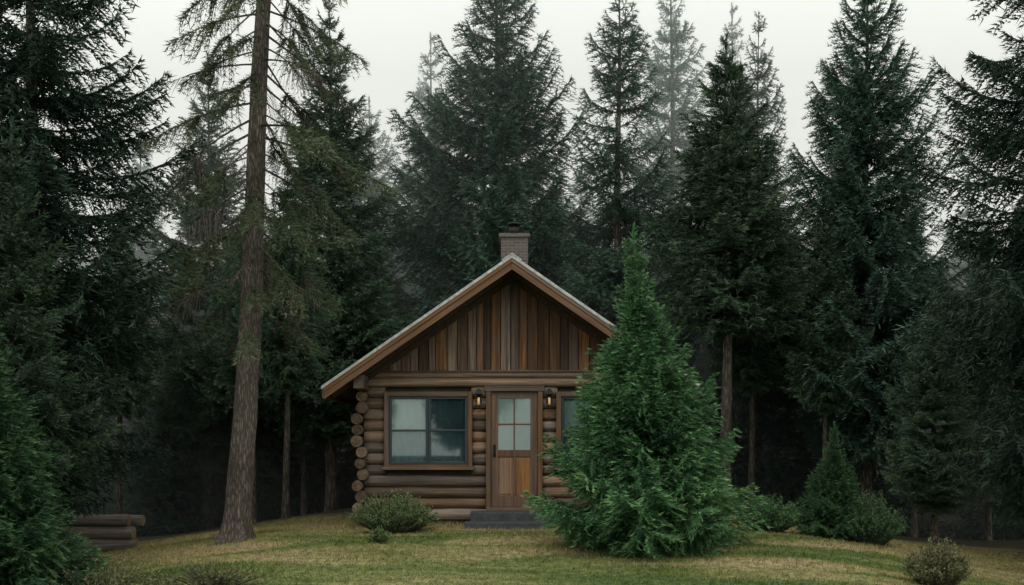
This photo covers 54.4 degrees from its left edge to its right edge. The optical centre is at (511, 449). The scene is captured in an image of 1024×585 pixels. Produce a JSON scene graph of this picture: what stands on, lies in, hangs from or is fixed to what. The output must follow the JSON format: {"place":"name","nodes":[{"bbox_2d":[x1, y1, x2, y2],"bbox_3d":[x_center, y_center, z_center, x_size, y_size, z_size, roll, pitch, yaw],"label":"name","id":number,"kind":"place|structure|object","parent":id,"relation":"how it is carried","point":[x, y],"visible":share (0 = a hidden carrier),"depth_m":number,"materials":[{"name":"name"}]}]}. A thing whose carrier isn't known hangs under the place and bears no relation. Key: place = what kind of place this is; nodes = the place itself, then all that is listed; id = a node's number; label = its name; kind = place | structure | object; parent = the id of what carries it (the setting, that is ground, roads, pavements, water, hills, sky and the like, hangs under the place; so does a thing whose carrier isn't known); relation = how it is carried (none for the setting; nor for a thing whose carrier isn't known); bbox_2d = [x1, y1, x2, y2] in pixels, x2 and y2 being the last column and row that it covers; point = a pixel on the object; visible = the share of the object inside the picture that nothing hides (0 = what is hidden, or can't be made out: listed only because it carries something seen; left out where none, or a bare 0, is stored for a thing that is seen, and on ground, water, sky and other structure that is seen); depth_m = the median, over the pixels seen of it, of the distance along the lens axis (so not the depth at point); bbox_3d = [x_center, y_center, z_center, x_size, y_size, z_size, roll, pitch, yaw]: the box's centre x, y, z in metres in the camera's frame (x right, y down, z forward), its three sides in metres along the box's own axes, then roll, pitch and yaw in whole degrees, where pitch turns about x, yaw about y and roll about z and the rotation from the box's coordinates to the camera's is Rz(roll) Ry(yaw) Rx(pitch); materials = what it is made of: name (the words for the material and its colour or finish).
{"place":"outdoors","nodes":[
{"label":"outdoors","id":0,"kind":"place"},
{"bbox_2d":[365,398,383,409],"bbox_3d":[-2.430,-0.815,17.697,0.390,0.221,0.218,0,0,0],"label":"front log","id":1,"kind":"object","parent":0,"point":[375,403],"visible":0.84,"depth_m":17.61,"materials":[{"name":"brown wood"}]},
{"bbox_2d":[364,387,385,397],"bbox_3d":[-2.430,-1.014,17.686,0.385,0.214,0.205,0,0,0],"label":"front log","id":2,"kind":"object","parent":1,"relation":"on","point":[374,392],"visible":0.85,"depth_m":17.60,"materials":[{"name":"brown wood"}]},
{"bbox_2d":[368,378,607,386],"bbox_3d":[0.000,-1.186,17.671,5.440,0.173,0.175,0,0,0],"label":"log","id":3,"kind":"object","parent":2,"relation":"on","point":[427,382],"visible":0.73,"depth_m":17.60,"materials":[{"name":"brown wood"}]},
{"bbox_2d":[388,387,469,391],"bbox_3d":[-1.475,-1.170,17.765,1.450,0.360,0.070,0,0,0],"label":"chinking","id":4,"kind":"object","parent":3,"relation":"attached to","point":[428,389],"visible":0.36,"depth_m":17.73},
{"bbox_2d":[366,370,607,378],"bbox_3d":[0.000,-1.327,17.670,5.440,0.172,0.174,0,0,0],"label":"log","id":5,"kind":"object","parent":3,"relation":"on","point":[489,375],"visible":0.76,"depth_m":17.59,"materials":[{"name":"brown wood"}]},
{"bbox_2d":[332,385,359,401],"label":"roof deck","id":6,"kind":"structure","parent":5,"relation":"on","point":[350,392],"depth_m":18.77,"materials":[{"name":"brown wood"}]},
{"bbox_2d":[324,262,511,398],"bbox_3d":[-1.590,-2.040,16.823,3.180,2.381,0.037,0,0,0],"label":"barge board","id":7,"kind":"object","parent":6,"relation":"attached to","point":[418,330],"visible":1,"depth_m":16.80,"materials":[{"name":"brown wood"}]},
{"bbox_2d":[323,258,511,391],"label":"barge trim","id":8,"kind":"structure","parent":7,"relation":"attached to","point":[415,326],"depth_m":16.79,"materials":[{"name":"brown wood"}]},
{"bbox_2d":[333,270,511,397],"bbox_3d":[-1.555,-2.027,17.295,3.110,2.266,0.090,0,0,0],"label":"barge rafter","id":9,"kind":"object","parent":6,"relation":"attached to","point":[428,329],"visible":0.64,"depth_m":17.25,"materials":[{"name":"brown wood"}]},
{"bbox_2d":[499,233,529,264],"bbox_3d":[0.050,-3.450,20.780,0.640,2.000,0.640,0,0,0],"label":"chimney","id":10,"kind":"object","parent":6,"relation":"on","point":[517,246],"depth_m":20.50,"materials":[{"name":"brick"}]},
{"bbox_2d":[512,262,698,397],"bbox_3d":[1.590,-2.040,16.823,3.180,2.381,0.037,0,0,0],"label":"barge board","id":11,"kind":"object","parent":6,"relation":"attached to","point":[561,299],"visible":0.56,"depth_m":16.80,"materials":[{"name":"brown wood"}]},
{"bbox_2d":[512,258,696,385],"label":"barge trim","id":12,"kind":"structure","parent":11,"relation":"attached to","point":[560,293],"depth_m":16.79,"materials":[{"name":"brown wood"}]},
{"bbox_2d":[410,283,589,369],"bbox_3d":[0.000,-2.210,17.695,5.000,1.720,0.050,0,0,0],"label":"gable backing","id":13,"kind":"object","parent":5,"relation":"on","point":[500,338],"visible":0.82,"depth_m":17.67,"materials":[{"name":"wood"}]},
{"bbox_2d":[368,275,511,380],"bbox_3d":[-1.275,-2.180,17.590,2.550,1.957,0.040,0,0,0],"label":"frieze board","id":14,"kind":"object","parent":13,"relation":"attached to","point":[440,327],"visible":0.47,"depth_m":17.57,"materials":[{"name":"brown wood"}]},
{"bbox_2d":[436,327,446,369],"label":"gable board","id":15,"kind":"object","parent":13,"relation":"attached to","point":[441,350],"visible":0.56,"depth_m":17.64,"materials":[{"name":"wood"}]},
{"bbox_2d":[448,320,456,370],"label":"gable board","id":16,"kind":"object","parent":13,"relation":"attached to","point":[452,346],"visible":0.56,"depth_m":17.63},
{"bbox_2d":[458,313,466,370],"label":"gable board","id":17,"kind":"object","parent":13,"relation":"attached to","point":[462,343],"visible":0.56,"depth_m":17.63,"materials":[{"name":"wood"}]},
{"bbox_2d":[468,307,475,370],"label":"gable board","id":18,"kind":"object","parent":13,"relation":"attached to","point":[472,340],"visible":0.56,"depth_m":17.63,"materials":[{"name":"wood"}]},
{"bbox_2d":[477,302,482,369],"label":"gable board","id":19,"kind":"object","parent":13,"relation":"attached to","point":[480,337],"visible":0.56,"depth_m":17.63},
{"bbox_2d":[484,298,489,369],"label":"gable board","id":20,"kind":"object","parent":13,"relation":"attached to","point":[487,334],"visible":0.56,"depth_m":17.63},
{"bbox_2d":[381,371,600,372],"bbox_3d":[0.000,-1.370,17.625,5.000,0.040,0.090,0,0,0],"label":"gable ledger","id":21,"kind":"object","parent":13,"relation":"attached to","point":[485,371],"visible":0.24,"depth_m":17.58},
{"bbox_2d":[491,291,499,369],"bbox_3d":[-0.287,-2.196,17.643,0.157,1.598,0.030,0,0,0],"label":"gable board","id":22,"kind":"object","parent":13,"relation":"attached to","point":[495,331],"visible":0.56,"depth_m":17.63,"materials":[{"name":"wood"}]},
{"bbox_2d":[501,284,509,369],"bbox_3d":[-0.114,-2.258,17.639,0.158,1.712,0.030,0,0,0],"label":"gable board","id":23,"kind":"object","parent":13,"relation":"attached to","point":[505,328],"visible":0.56,"depth_m":17.62,"materials":[{"name":"wood"}]},
{"bbox_2d":[511,282,518,369],"bbox_3d":[0.050,-2.272,17.643,0.138,1.735,0.030,0,0,0],"label":"gable board","id":24,"kind":"object","parent":13,"relation":"attached to","point":[514,327],"visible":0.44,"depth_m":17.63,"materials":[{"name":"wood"}]},
{"bbox_2d":[520,288,526,369],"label":"gable board","id":25,"kind":"object","parent":13,"relation":"attached to","point":[523,329],"visible":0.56,"depth_m":17.64,"materials":[{"name":"wood"}]},
{"bbox_2d":[528,293,536,369],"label":"gable board","id":26,"kind":"object","parent":13,"relation":"attached to","point":[532,332],"visible":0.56,"depth_m":17.64,"materials":[{"name":"wood"}]},
{"bbox_2d":[538,300,548,369],"bbox_3d":[0.558,-2.103,17.645,0.188,1.432,0.030,0,0,0],"label":"gable board","id":27,"kind":"object","parent":13,"relation":"attached to","point":[543,336],"visible":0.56,"depth_m":17.63,"materials":[{"name":"wood"}]},
{"bbox_2d":[550,309,559,369],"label":"gable board","id":28,"kind":"object","parent":13,"relation":"attached to","point":[554,340],"visible":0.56,"depth_m":17.63,"materials":[{"name":"wood"}]},
{"bbox_2d":[512,275,621,351],"bbox_3d":[1.275,-2.180,17.590,2.550,1.957,0.040,0,0,0],"label":"frieze board","id":29,"kind":"object","parent":13,"relation":"attached to","point":[557,309],"visible":0.31,"depth_m":17.57,"materials":[{"name":"brown wood"}]},
{"bbox_2d":[569,322,577,369],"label":"gable board","id":30,"kind":"object","parent":13,"relation":"attached to","point":[573,347],"visible":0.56,"depth_m":17.63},
{"bbox_2d":[431,432,464,460],"bbox_3d":[-1.133,-0.050,17.680,0.631,0.570,0.024,0,0,0],"label":"window pane","id":31,"kind":"structure","parent":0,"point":[447,446],"depth_m":17.68,"materials":[{"name":"glass"}]},
{"bbox_2d":[0,0,1023,450],"label":"sky","id":32,"kind":"structure","parent":0,"point":[393,35],"materials":[{"name":"white"}]},
{"bbox_2d":[64,462,1023,584],"bbox_3d":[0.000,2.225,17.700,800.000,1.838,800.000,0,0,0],"label":"ground","id":33,"kind":"structure","parent":0,"point":[1012,544],"depth_m":13.53,"materials":[{"name":"plant"}]},
{"bbox_2d":[0,332,114,584],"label":"fir shrub","id":34,"kind":"object","parent":33,"relation":"on","point":[30,534],"visible":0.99,"depth_m":11.17,"materials":[{"name":"green plant"}]},
{"bbox_2d":[0,116,124,518],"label":"fir tree","id":35,"kind":"object","parent":33,"relation":"on","point":[26,293],"visible":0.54,"depth_m":13.60,"materials":[{"name":"green plant"}]},
{"bbox_2d":[58,514,144,551],"bbox_3d":[-7.726,1.497,17.829,2.136,0.682,0.512,0,0,0],"label":"log pile","id":36,"kind":"object","parent":33,"relation":"on","point":[109,532],"visible":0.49,"depth_m":17.65,"materials":[{"name":"brown wood"}]},
{"bbox_2d":[6,558,196,584],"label":"weed patch","id":37,"kind":"object","parent":33,"relation":"on","point":[106,578],"visible":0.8,"depth_m":11.42,"materials":[{"name":"green plant"}]},
{"bbox_2d":[0,0,208,531],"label":"spruce tree","id":38,"kind":"object","parent":33,"relation":"on","point":[33,65],"visible":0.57,"depth_m":15.30,"materials":[{"name":"green plant"}]},
{"bbox_2d":[86,206,165,513],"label":"fir tree","id":39,"kind":"object","parent":33,"relation":"on","point":[134,398],"visible":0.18,"depth_m":24.01,"materials":[{"name":"green plant"}]},
{"bbox_2d":[108,119,167,348],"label":"spruce tree","id":40,"kind":"object","parent":33,"relation":"on","point":[135,245],"visible":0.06,"depth_m":37.81,"materials":[{"name":"green plant"}]},
{"bbox_2d":[156,562,271,584],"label":"weed patch","id":41,"kind":"object","parent":33,"relation":"on","point":[211,579],"visible":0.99,"depth_m":11.62,"materials":[{"name":"green plant"}]},
{"bbox_2d":[138,51,293,530],"bbox_3d":[-8.593,-4.214,27.578,4.762,13.719,4.874,0,0,28],"label":"fir tree","id":42,"kind":"object","parent":33,"relation":"on","point":[197,413],"visible":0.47,"depth_m":26.80,"materials":[{"name":"green plant"}]},
{"bbox_2d":[189,221,273,434],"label":"fir tree","id":43,"kind":"object","parent":33,"relation":"on","point":[217,399],"visible":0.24,"depth_m":25.38,"materials":[{"name":"green plant"}]},
{"bbox_2d":[206,207,284,522],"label":"fir tree","id":44,"kind":"object","parent":33,"relation":"on","point":[230,370],"visible":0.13,"depth_m":23.80,"materials":[{"name":"green plant"}]},
{"bbox_2d":[133,0,401,544],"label":"pine tree","id":45,"kind":"object","parent":33,"relation":"on","point":[253,273],"visible":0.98,"depth_m":15.86,"materials":[{"name":"brown plant"}]},
{"bbox_2d":[233,168,341,519],"bbox_3d":[-4.785,-2.189,21.029,2.382,7.722,2.084,0,0,-37],"label":"fir tree","id":46,"kind":"object","parent":33,"relation":"on","point":[283,370],"visible":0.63,"depth_m":20.82,"materials":[{"name":"green plant"}]},
{"bbox_2d":[277,219,340,515],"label":"fir tree","id":47,"kind":"object","parent":33,"relation":"on","point":[303,507],"visible":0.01,"depth_m":26.64,"materials":[{"name":"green plant"}]},
{"bbox_2d":[218,0,423,511],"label":"fir tree","id":48,"kind":"object","parent":33,"relation":"on","point":[329,427],"visible":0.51,"depth_m":25.39,"materials":[{"name":"green plant"}]},
{"bbox_2d":[314,96,421,408],"bbox_3d":[-4.798,-4.762,34.023,4.463,14.740,5.274,0,0,-4],"label":"spruce tree","id":49,"kind":"object","parent":33,"relation":"on","point":[384,161],"visible":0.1,"depth_m":33.83,"materials":[{"name":"green plant"}]},
{"bbox_2d":[345,227,409,359],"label":"fir tree","id":50,"kind":"object","parent":33,"relation":"on","point":[398,311],"visible":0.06,"depth_m":27.04,"materials":[{"name":"green plant"}]},
{"bbox_2d":[345,487,440,533],"bbox_3d":[-1.956,0.994,16.349,1.592,0.763,1.046,0,0,0],"label":"leafy shrub","id":51,"kind":"object","parent":33,"relation":"on","point":[399,517],"visible":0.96,"depth_m":16.18,"materials":[{"name":"green plant"}]},
{"bbox_2d":[389,33,456,326],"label":"spruce tree","id":52,"kind":"object","parent":33,"relation":"on","point":[418,95],"visible":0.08,"depth_m":35.79,"materials":[{"name":"green plant"}]},
{"bbox_2d":[429,520,469,524],"bbox_3d":[0.000,1.490,17.750,5.240,0.520,0.140,0,0,0],"label":"foundation","id":53,"kind":"object","parent":33,"relation":"on","point":[448,521],"depth_m":17.68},
{"bbox_2d":[388,470,469,508],"bbox_3d":[-1.475,0.795,17.765,1.450,1.010,0.070,0,0,0],"label":"chinking","id":54,"kind":"object","parent":53,"relation":"on","point":[434,472],"visible":0.21,"depth_m":17.73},
{"bbox_2d":[364,508,574,519],"bbox_3d":[0.000,1.151,17.691,5.240,0.213,0.218,0,0,0],"label":"front log","id":55,"kind":"object","parent":53,"relation":"on","point":[454,513],"visible":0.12,"depth_m":17.60,"materials":[{"name":"brown wood"}]},
{"bbox_2d":[364,498,485,508],"bbox_3d":[-1.530,0.956,17.711,2.180,0.201,0.205,0,0,0],"label":"front log","id":56,"kind":"object","parent":55,"relation":"on","point":[444,503],"visible":0.57,"depth_m":17.63,"materials":[{"name":"brown wood"}]},
{"bbox_2d":[364,487,485,497],"bbox_3d":[-1.530,0.763,17.710,2.181,0.227,0.230,0,0,0],"label":"front log","id":57,"kind":"object","parent":56,"relation":"on","point":[450,492],"visible":0.84,"depth_m":17.61,"materials":[{"name":"brown wood"}]},
{"bbox_2d":[364,475,485,486],"bbox_3d":[-1.530,0.564,17.689,2.181,0.230,0.223,0,0,0],"label":"front log","id":58,"kind":"object","parent":57,"relation":"on","point":[419,481],"visible":0.97,"depth_m":17.60,"materials":[{"name":"brown wood"}]},
{"bbox_2d":[471,464,485,475],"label":"front log","id":59,"kind":"object","parent":58,"relation":"on","point":[479,470],"visible":0.86,"depth_m":17.62,"materials":[{"name":"brown wood"}]},
{"bbox_2d":[382,467,473,469],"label":"sill","id":60,"kind":"structure","parent":59,"relation":"on","point":[427,468],"depth_m":17.52,"materials":[{"name":"brown wood"}]},
{"bbox_2d":[389,464,466,466],"bbox_3d":[-1.480,0.287,17.592,1.390,0.045,0.076,0,0,0],"label":"bottom casing","id":61,"kind":"object","parent":60,"relation":"on","point":[427,465],"visible":1,"depth_m":17.55,"materials":[{"name":"brown wood"}]},
{"bbox_2d":[389,397,391,463],"bbox_3d":[-2.151,-0.335,17.607,0.045,1.196,0.043,0,0,0],"label":"sash stile","id":62,"kind":"object","parent":61,"relation":"on","point":[390,430],"visible":1,"depth_m":17.59,"materials":[{"name":"paint"}]},
{"bbox_2d":[392,429,425,431],"bbox_3d":[-1.827,-0.335,17.608,0.601,0.036,0.040,0,0,0],"label":"meeting rail","id":63,"kind":"object","parent":62,"relation":"attached to","point":[408,430],"visible":1,"depth_m":17.59,"materials":[{"name":"paint"}]},
{"bbox_2d":[392,431,425,460],"bbox_3d":[-1.827,-0.050,17.680,0.631,0.570,0.024,0,0,0],"label":"window pane","id":64,"kind":"structure","parent":63,"relation":"hanging from","point":[408,446],"depth_m":17.68,"materials":[{"name":"glass"}]},
{"bbox_2d":[428,397,430,463],"bbox_3d":[-1.456,-0.335,17.607,0.045,1.196,0.043,0,0,0],"label":"sash stile","id":65,"kind":"object","parent":61,"relation":"on","point":[429,430],"visible":1,"depth_m":17.59,"materials":[{"name":"paint"}]},
{"bbox_2d":[431,429,464,431],"bbox_3d":[-1.133,-0.335,17.608,0.601,0.036,0.040,0,0,0],"label":"meeting rail","id":66,"kind":"object","parent":65,"relation":"attached to","point":[447,430],"visible":1,"depth_m":17.59,"materials":[{"name":"paint"}]},
{"bbox_2d":[363,0,614,337],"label":"spruce tree","id":67,"kind":"object","parent":33,"relation":"on","point":[471,248],"visible":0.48,"depth_m":26.41,"materials":[{"name":"green plant"}]},
{"bbox_2d":[464,521,553,529],"bbox_3d":[-0.050,1.365,16.890,1.500,0.270,0.380,0,0,0],"label":"step","id":68,"kind":"object","parent":33,"relation":"on","point":[505,525],"visible":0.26,"depth_m":16.70,"materials":[{"name":"stone"}]},
{"bbox_2d":[470,511,549,520],"bbox_3d":[-0.030,1.265,17.330,1.380,0.370,0.500,0,0,0],"label":"step","id":69,"kind":"object","parent":68,"relation":"on","point":[502,516],"visible":0.24,"depth_m":17.08,"materials":[{"name":"stone"}]},
{"bbox_2d":[486,507,540,510],"bbox_3d":[0.040,1.050,17.615,1.000,0.060,0.270,0,0,0],"label":"threshold","id":70,"kind":"object","parent":69,"relation":"on","point":[508,508],"visible":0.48,"depth_m":17.48,"materials":[{"name":"brown wood"}]},
{"bbox_2d":[486,391,490,506],"bbox_3d":[-0.417,-0.030,17.595,0.085,2.160,0.110,0,0,0],"label":"door casing","id":71,"kind":"object","parent":70,"relation":"on","point":[488,448],"depth_m":17.54,"materials":[{"name":"brown wood"}]},
{"bbox_2d":[491,392,497,506],"bbox_3d":[-0.308,-0.003,17.617,0.125,2.036,0.045,0,0,0],"label":"door stile","id":72,"kind":"object","parent":70,"relation":"on","point":[494,440],"depth_m":17.59,"materials":[{"name":"brown wood"}]},
{"bbox_2d":[498,392,529,398],"bbox_3d":[0.040,-0.961,17.618,0.572,0.120,0.044,0,0,0],"label":"door rail","id":73,"kind":"object","parent":72,"relation":"attached to","point":[513,395],"depth_m":17.60,"materials":[{"name":"brown wood"}]},
{"bbox_2d":[498,399,529,449],"bbox_3d":[0.040,-0.446,17.632,0.572,0.911,0.004,0,0,0],"label":"door glass","id":74,"kind":"object","parent":73,"relation":"hanging from","point":[506,416],"depth_m":17.63,"materials":[{"name":"glass"}]},
{"bbox_2d":[498,496,529,506],"bbox_3d":[0.040,0.917,17.618,0.572,0.195,0.044,0,0,0],"label":"door rail","id":75,"kind":"object","parent":70,"relation":"on","point":[511,501],"depth_m":17.60,"materials":[{"name":"brown wood"}]},
{"bbox_2d":[500,458,510,493],"bbox_3d":[-0.118,0.475,17.610,0.206,0.630,0.014,0,0,0],"label":"door panel raised","id":76,"kind":"object","parent":75,"relation":"on","point":[505,475],"depth_m":17.60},
{"bbox_2d":[517,458,528,493],"bbox_3d":[0.198,0.475,17.610,0.206,0.630,0.014,0,0,0],"label":"door panel raised","id":77,"kind":"object","parent":75,"relation":"on","point":[522,474],"depth_m":17.60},
{"bbox_2d":[530,392,537,506],"bbox_3d":[0.389,-0.003,17.617,0.125,2.036,0.045,0,0,0],"label":"door stile","id":78,"kind":"object","parent":70,"relation":"on","point":[533,442],"depth_m":17.59,"materials":[{"name":"brown wood"}]},
{"bbox_2d":[538,391,542,497],"bbox_3d":[0.497,-0.030,17.595,0.085,2.160,0.110,0,0,0],"label":"door casing","id":79,"kind":"object","parent":70,"relation":"on","point":[540,439],"depth_m":17.54,"materials":[{"name":"brown wood"}]},
{"bbox_2d":[54,172,1023,539],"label":"distant forest","id":80,"kind":"object","parent":33,"relation":"on","point":[170,498],"visible":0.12,"depth_m":27.34,"materials":[{"name":"plant"}]},
{"bbox_2d":[539,0,713,374],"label":"spruce tree","id":81,"kind":"object","parent":33,"relation":"on","point":[616,214],"visible":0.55,"depth_m":26.07,"materials":[{"name":"green plant"}]},
{"bbox_2d":[518,221,772,561],"bbox_3d":[2.045,-0.759,14.550,3.814,5.148,3.177,0,0,-30],"label":"fir shrub","id":82,"kind":"object","parent":33,"relation":"on","point":[664,492],"visible":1,"depth_m":13.98,"materials":[{"name":"green plant"}]},
{"bbox_2d":[605,0,721,368],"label":"spruce tree","id":83,"kind":"object","parent":33,"relation":"on","point":[672,83],"visible":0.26,"depth_m":32.69,"materials":[{"name":"green plant"}]},
{"bbox_2d":[605,32,827,509],"bbox_3d":[5.003,-3.960,23.072,4.092,11.374,4.678,0,0,-39],"label":"fir tree","id":84,"kind":"object","parent":33,"relation":"on","point":[732,182],"visible":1,"depth_m":22.47,"materials":[{"name":"green plant"}]},
{"bbox_2d":[708,1,770,370],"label":"spruce tree","id":85,"kind":"object","parent":33,"relation":"on","point":[732,37],"visible":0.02,"depth_m":35.69,"materials":[{"name":"green plant"}]},
{"bbox_2d":[689,11,810,499],"bbox_3d":[6.617,-5.002,27.827,3.583,14.680,3.100,0,0,13],"label":"spruce tree","id":86,"kind":"object","parent":33,"relation":"on","point":[762,93],"visible":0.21,"depth_m":27.69,"materials":[{"name":"green plant"}]},
{"bbox_2d":[700,196,799,510],"bbox_3d":[6.090,-2.546,25.352,2.768,8.974,2.421,0,0,3],"label":"fir tree","id":87,"kind":"object","parent":33,"relation":"on","point":[750,373],"visible":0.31,"depth_m":25.03,"materials":[{"name":"green plant"}]},
{"bbox_2d":[734,493,804,532],"bbox_3d":[4.324,1.051,16.818,1.153,0.687,1.063,0,0,34],"label":"leafy shrub","id":88,"kind":"object","parent":33,"relation":"on","point":[776,518],"visible":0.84,"depth_m":16.61,"materials":[{"name":"green plant"}]},
{"bbox_2d":[777,211,875,470],"bbox_3d":[7.486,-1.832,23.944,2.414,7.826,2.112,0,0,-4],"label":"fir tree","id":89,"kind":"object","parent":33,"relation":"on","point":[831,359],"visible":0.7,"depth_m":23.64,"materials":[{"name":"green plant"}]},
{"bbox_2d":[790,421,876,541],"bbox_3d":[5.442,0.587,16.830,1.461,2.162,1.755,0,0,3],"label":"fir shrub","id":90,"kind":"object","parent":33,"relation":"on","point":[831,490],"visible":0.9,"depth_m":16.55,"materials":[{"name":"green plant"}]},
{"bbox_2d":[764,0,975,511],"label":"spruce tree","id":91,"kind":"object","parent":33,"relation":"on","point":[869,244],"visible":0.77,"depth_m":24.16,"materials":[{"name":"green plant"}]},
{"bbox_2d":[831,489,910,545],"bbox_3d":[5.883,1.111,16.392,1.278,0.939,1.036,0,0,0],"label":"leafy shrub","id":92,"kind":"object","parent":33,"relation":"on","point":[877,532],"visible":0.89,"depth_m":16.20,"materials":[{"name":"green plant"}]},
{"bbox_2d":[898,533,975,584],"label":"leafy shrub","id":93,"kind":"object","parent":33,"relation":"on","point":[952,568],"visible":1,"depth_m":12.15,"materials":[{"name":"green plant"}]},
{"bbox_2d":[874,289,1004,545],"bbox_3d":[8.044,-0.547,19.193,2.554,5.093,2.496,0,0,-25],"label":"fir tree","id":94,"kind":"object","parent":33,"relation":"on","point":[923,476],"visible":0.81,"depth_m":18.84,"materials":[{"name":"green plant"}]},
{"bbox_2d":[923,198,996,512],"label":"spruce tree","id":95,"kind":"object","parent":33,"relation":"on","point":[963,215],"visible":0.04,"depth_m":35.82,"materials":[{"name":"green plant"}]},
{"bbox_2d":[900,0,1023,537],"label":"spruce tree","id":96,"kind":"object","parent":33,"relation":"on","point":[1003,308],"visible":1,"depth_m":15.30,"materials":[{"name":"green plant"}]},
{"bbox_2d":[941,215,1006,540],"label":"fir tree","id":97,"kind":"object","parent":33,"relation":"on","point":[988,534],"visible":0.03,"depth_m":24.63,"materials":[{"name":"green plant"}]},
{"bbox_3d":[1.585,-2.104,20.908,3.170,2.257,8.125,0,0,0],"label":"roof deck","id":98,"kind":"object","parent":33,"relation":"on","visible":0},
{"bbox_2d":[321,255,511,389],"bbox_3d":[-1.610,-2.152,20.890,3.220,2.277,8.220,0,0,0],"label":"roof covering","id":99,"kind":"object","parent":98,"relation":"on","point":[416,321],"visible":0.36,"depth_m":16.78,"materials":[{"name":"metal"}]},
{"bbox_2d":[512,270,676,383],"bbox_3d":[1.555,-2.027,17.295,3.110,2.266,0.090,0,0,0],"label":"barge rafter","id":100,"kind":"object","parent":98,"relation":"attached to","point":[560,305],"visible":0.43,"depth_m":17.25,"materials":[{"name":"brown wood"}]},
{"bbox_3d":[-1.480,-0.925,17.725,1.350,0.020,0.190,0,0,0],"label":"jamb","id":101,"kind":"object","parent":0,"visible":0},
{"bbox_2d":[392,399,425,429],"bbox_3d":[-1.827,-0.620,17.680,0.631,0.570,0.024,0,0,0],"label":"curtain","id":102,"kind":"object","parent":101,"relation":"hanging from","point":[408,413],"visible":1,"depth_m":17.68,"materials":[{"name":"fabric"}]},
{"bbox_2d":[431,399,464,428],"bbox_3d":[-1.133,-0.620,17.680,0.631,0.570,0.024,0,0,0],"label":"window pane","id":103,"kind":"structure","parent":101,"relation":"hanging from","point":[447,413],"depth_m":17.68,"materials":[{"name":"glass"}]},
{"bbox_2d":[431,397,464,398],"bbox_3d":[-1.133,-0.910,17.608,0.601,0.045,0.041,0,0,0],"label":"sash rail","id":104,"kind":"object","parent":101,"relation":"attached to","point":[447,397],"visible":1,"depth_m":17.59,"materials":[{"name":"paint"}]},
{"bbox_2d":[389,392,466,396],"bbox_3d":[-1.480,-0.978,17.591,1.390,0.085,0.078,0,0,0],"label":"head casing","id":105,"kind":"object","parent":104,"relation":"on","point":[427,394],"visible":1,"depth_m":17.55,"materials":[{"name":"brown wood"}]},
{"bbox_3d":[1.560,-0.925,17.725,1.350,0.020,0.190,0,0,0],"label":"jamb","id":106,"kind":"object","parent":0,"visible":0},
{"bbox_2d":[564,399,591,428],"bbox_3d":[1.212,-0.620,17.680,0.631,0.570,0.024,0,0,0],"label":"window pane","id":107,"kind":"structure","parent":106,"relation":"hanging from","point":[569,410],"depth_m":17.68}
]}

